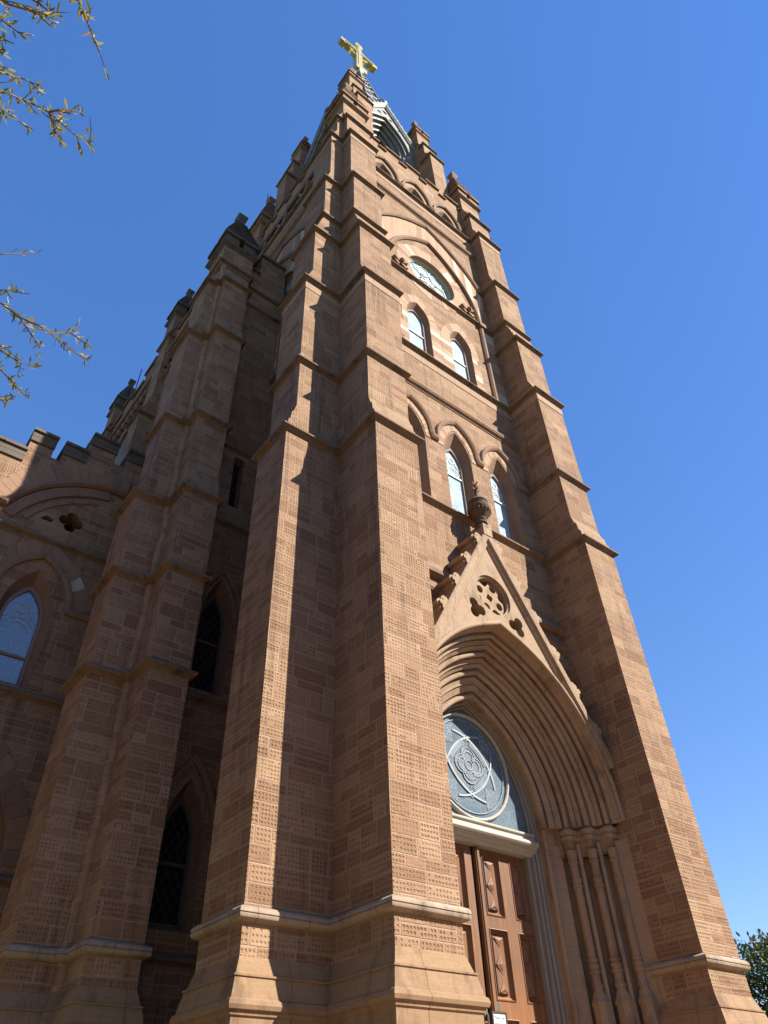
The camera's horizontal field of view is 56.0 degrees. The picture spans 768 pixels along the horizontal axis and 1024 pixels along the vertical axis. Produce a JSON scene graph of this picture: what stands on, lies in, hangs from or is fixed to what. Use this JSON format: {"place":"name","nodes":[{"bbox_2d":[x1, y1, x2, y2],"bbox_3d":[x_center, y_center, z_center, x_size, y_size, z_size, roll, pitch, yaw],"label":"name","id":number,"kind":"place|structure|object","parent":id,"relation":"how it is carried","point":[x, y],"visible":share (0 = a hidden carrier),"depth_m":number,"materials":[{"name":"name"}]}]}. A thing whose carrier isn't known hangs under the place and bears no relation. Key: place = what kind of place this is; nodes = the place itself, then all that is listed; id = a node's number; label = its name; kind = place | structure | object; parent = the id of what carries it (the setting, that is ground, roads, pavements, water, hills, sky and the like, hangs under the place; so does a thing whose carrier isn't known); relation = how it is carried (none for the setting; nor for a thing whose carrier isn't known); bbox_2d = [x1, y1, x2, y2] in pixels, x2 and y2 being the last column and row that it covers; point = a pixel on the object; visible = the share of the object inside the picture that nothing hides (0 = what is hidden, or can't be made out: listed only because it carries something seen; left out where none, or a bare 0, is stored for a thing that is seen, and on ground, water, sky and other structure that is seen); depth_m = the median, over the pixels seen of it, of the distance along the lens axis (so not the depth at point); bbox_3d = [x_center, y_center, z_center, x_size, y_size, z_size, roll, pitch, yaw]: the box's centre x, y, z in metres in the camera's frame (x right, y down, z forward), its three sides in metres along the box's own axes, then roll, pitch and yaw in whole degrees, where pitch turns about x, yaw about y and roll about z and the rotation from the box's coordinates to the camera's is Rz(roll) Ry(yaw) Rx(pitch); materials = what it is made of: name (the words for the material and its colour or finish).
{"place":"outdoors","nodes":[
{"label":"outdoors","id":0,"kind":"place"},
{"bbox_2d":[0,0,767,1015],"label":"sky","id":1,"kind":"structure","parent":0,"point":[614,153],"materials":[{"name":"blue"}]},
{"bbox_3d":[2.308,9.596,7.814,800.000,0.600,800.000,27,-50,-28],"label":"ground","id":2,"kind":"structure","parent":0,"visible":0},
{"bbox_2d":[0,0,108,408],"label":"willow oak","id":3,"kind":"object","parent":2,"relation":"on","point":[42,15],"visible":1,"depth_m":3.73,"materials":[{"name":"green plant"}]},
{"bbox_2d":[0,36,767,1023],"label":"church","id":4,"kind":"structure","parent":2,"relation":"on","point":[328,694],"depth_m":12.99,"materials":[{"name":"stone"}]},
{"bbox_2d":[0,570,52,687],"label":"window","id":5,"kind":"structure","parent":4,"relation":"in","point":[21,616],"depth_m":14.51,"materials":[{"name":"glass"}]},
{"bbox_2d":[114,437,125,464],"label":"window","id":6,"kind":"structure","parent":4,"relation":"in","point":[118,456],"depth_m":23.23,"materials":[{"name":"grey glass"}]},
{"bbox_2d":[147,753,215,933],"bbox_3d":[-3.348,5.328,11.799,1.233,2.778,0.430,27,-50,-28],"label":"window","id":7,"kind":"structure","parent":4,"relation":"in","point":[170,885],"depth_m":11.77,"materials":[{"name":"black glass"}]},
{"bbox_2d":[188,566,240,696],"bbox_3d":[-3.456,2.341,14.547,1.233,2.958,0.430,27,-50,-28],"label":"window","id":8,"kind":"structure","parent":4,"relation":"in","point":[208,649],"depth_m":14.59,"materials":[{"name":"black glass"}]},
{"bbox_2d":[228,465,238,506],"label":"slit window","id":9,"kind":"structure","parent":4,"relation":"in","point":[235,469],"depth_m":17.41,"materials":[{"name":"black glass"}]},
{"bbox_2d":[275,335,280,372],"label":"window","id":10,"kind":"structure","parent":4,"relation":"in","point":[280,335],"depth_m":21.15,"materials":[{"name":"glass"}]},
{"bbox_2d":[284,274,292,296],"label":"window","id":11,"kind":"structure","parent":4,"relation":"in","point":[288,282],"depth_m":24.19,"materials":[{"name":"grey glass"}]},
{"bbox_2d":[375,162,392,177],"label":"belfry window","id":12,"kind":"structure","parent":4,"relation":"in","point":[380,165],"depth_m":27.54,"materials":[{"name":"stone"}]},
{"bbox_2d":[407,188,423,202],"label":"belfry window","id":13,"kind":"structure","parent":4,"relation":"in","point":[412,190],"depth_m":28.29,"materials":[{"name":"stone"}]},
{"bbox_2d":[407,405,430,495],"bbox_3d":[0.582,-1.486,16.767,0.900,2.900,0.221,27,-50,-28],"label":"window","id":14,"kind":"structure","parent":4,"relation":"in","point":[414,421],"depth_m":16.96,"materials":[{"name":"stone"}]},
{"bbox_2d":[407,303,432,355],"bbox_3d":[0.935,-5.229,20.757,0.860,2.480,0.236,27,-50,-28],"label":"window","id":15,"kind":"structure","parent":4,"relation":"in","point":[419,329],"depth_m":21.02,"materials":[{"name":"glass"}]},
{"bbox_2d":[409,258,451,300],"bbox_3d":[1.440,-7.512,23.609,1.960,1.961,0.150,27,-50,-28],"label":"rose window","id":16,"kind":"structure","parent":4,"relation":"in","point":[423,272],"depth_m":23.96,"materials":[{"name":"white glass"}]},
{"bbox_2d":[438,212,453,225],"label":"belfry window","id":17,"kind":"structure","parent":4,"relation":"in","point":[442,214],"depth_m":29.04,"materials":[{"name":"stone"}]},
{"bbox_2d":[444,433,474,515],"bbox_3d":[1.746,-0.855,17.515,0.900,2.900,0.316,27,-50,-28],"label":"window","id":18,"kind":"structure","parent":4,"relation":"in","point":[459,468],"depth_m":17.82,"materials":[{"name":"glass"}]},
{"bbox_2d":[450,332,476,385],"bbox_3d":[2.254,-4.561,21.554,0.860,2.480,0.236,27,-50,-28],"label":"window","id":19,"kind":"structure","parent":4,"relation":"in","point":[462,358],"depth_m":21.82,"materials":[{"name":"glass"}]},
{"bbox_2d":[455,842,489,1023],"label":"door","id":20,"kind":"structure","parent":4,"relation":"in","point":[472,947],"depth_m":11.64,"materials":[{"name":"brown wood"}]},
{"bbox_2d":[491,1011,507,1023],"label":"notice sign","id":21,"kind":"object","parent":4,"relation":"attached to","point":[497,1017],"visible":1,"depth_m":10.69,"materials":[{"name":"white paper"}]},
{"bbox_2d":[489,459,525,546],"bbox_3d":[2.940,-0.250,18.236,0.900,2.900,0.316,27,-50,-28],"label":"window","id":22,"kind":"structure","parent":4,"relation":"in","point":[509,522],"depth_m":18.42,"materials":[{"name":"glass"}]},
{"bbox_2d":[472,846,547,1023],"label":"door","id":23,"kind":"structure","parent":4,"relation":"in","point":[510,955],"depth_m":11.80,"materials":[{"name":"brown wood"}]},
{"bbox_2d":[734,928,767,1017],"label":"evergreen oak","id":24,"kind":"object","parent":2,"relation":"on","point":[753,979],"visible":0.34,"depth_m":64.38,"materials":[{"name":"green plant"}]}
]}

